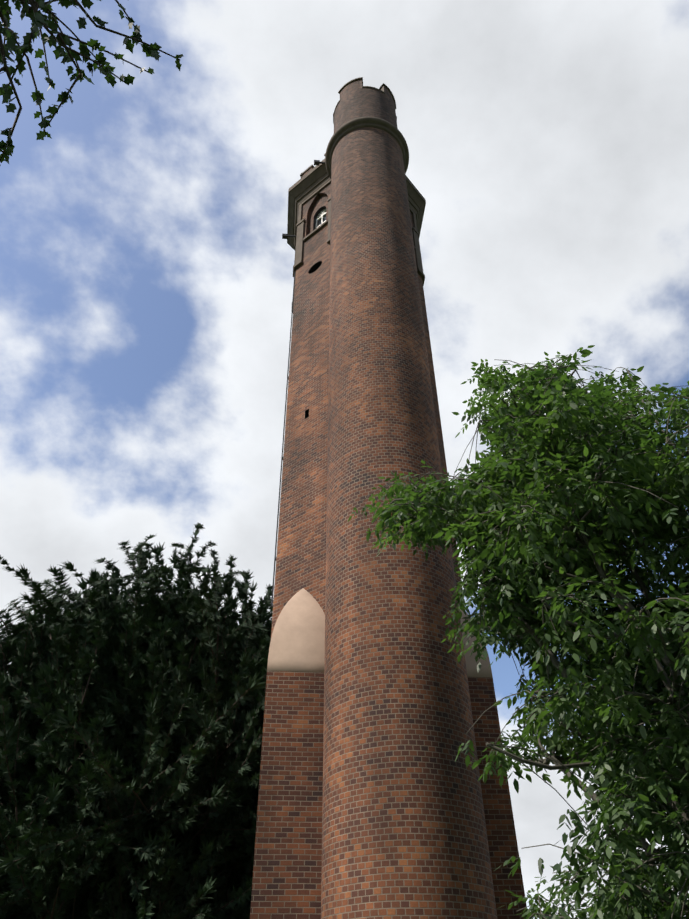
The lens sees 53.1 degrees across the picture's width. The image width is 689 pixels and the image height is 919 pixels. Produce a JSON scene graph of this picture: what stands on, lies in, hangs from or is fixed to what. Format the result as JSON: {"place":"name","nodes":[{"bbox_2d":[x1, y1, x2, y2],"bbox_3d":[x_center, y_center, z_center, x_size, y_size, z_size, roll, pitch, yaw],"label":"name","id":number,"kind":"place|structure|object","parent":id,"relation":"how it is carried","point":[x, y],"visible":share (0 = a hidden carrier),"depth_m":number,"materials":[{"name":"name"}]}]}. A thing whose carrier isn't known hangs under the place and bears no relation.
{"place":"outdoors","nodes":[
{"label":"outdoors","id":0,"kind":"place"},
{"bbox_2d":[0,0,182,165],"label":"branch","id":1,"kind":"object","parent":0,"point":[37,96],"depth_m":3.68,"materials":[{"name":"green plant"}]},
{"bbox_2d":[0,523,273,918],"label":"tree","id":2,"kind":"object","parent":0,"point":[108,643],"depth_m":16.95,"materials":[{"name":"green plant"}]},
{"bbox_2d":[0,0,688,918],"label":"sky","id":3,"kind":"structure","parent":0,"point":[147,279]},
{"bbox_2d":[250,671,526,918],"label":"tower base","id":4,"kind":"object","parent":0,"point":[287,874],"visible":0.35,"depth_m":11.37,"materials":[{"name":"brown brick"}]},
{"bbox_2d":[267,588,492,677],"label":"broaches","id":5,"kind":"object","parent":4,"relation":"on","point":[297,643],"visible":0.31,"depth_m":13.20,"materials":[{"name":"beige stone"}]},
{"bbox_2d":[348,345,688,918],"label":"tree","id":6,"kind":"object","parent":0,"point":[633,470],"depth_m":6.57,"materials":[{"name":"green plant"}]},
{"label":"ground","id":7,"kind":"structure","parent":0,"visible":0},
{"bbox_2d":[271,183,464,636],"bbox_3d":[0.451,-1.685,20.382,4.240,18.400,4.240,3,-40,-4],"label":"tower shaft","id":8,"kind":"object","parent":7,"relation":"on","point":[301,555],"visible":0.21,"depth_m":17.69,"materials":[{"name":"brown brick"}]},
{"bbox_2d":[271,160,324,606],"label":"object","id":9,"kind":"object","parent":8,"relation":"attached to","point":[317,163],"visible":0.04,"depth_m":18.53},
{"bbox_2d":[315,209,325,228],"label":"window","id":10,"kind":"structure","parent":8,"relation":"on","point":[321,219],"depth_m":24.33,"materials":[{"name":"white paint"}]},
{"bbox_2d":[287,159,425,311],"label":"stone trim","id":11,"kind":"structure","parent":8,"relation":"on","point":[309,185],"depth_m":25.14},
{"bbox_2d":[300,153,325,175],"bbox_3d":[0.393,-10.119,27.459,4.421,0.880,4.421,3,-40,-4],"label":"parapet coping","id":12,"kind":"object","parent":11,"relation":"on","point":[306,170],"visible":0.04,"depth_m":26.69,"materials":[{"name":"grey stone"}]},
{"bbox_2d":[321,79,496,918],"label":"brick turret","id":13,"kind":"object","parent":7,"relation":"on","point":[404,833],"visible":0.9,"depth_m":11.72,"materials":[{"name":"brown brick"}]},
{"bbox_2d":[333,77,396,123],"bbox_3d":[0.775,-13.204,26.423,2.428,0.910,2.428,3,-40,-4],"label":"parapet coping","id":14,"kind":"object","parent":13,"relation":"on","point":[359,78],"visible":0.17,"depth_m":25.86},
{"bbox_2d":[325,117,408,178],"bbox_3d":[0.794,-10.488,24.145,2.940,0.460,2.940,3,-40,-4],"label":"cornice ring","id":15,"kind":"object","parent":13,"relation":"attached to","point":[361,122],"visible":0.56,"depth_m":23.29,"materials":[{"name":"grey stone"}]}
]}

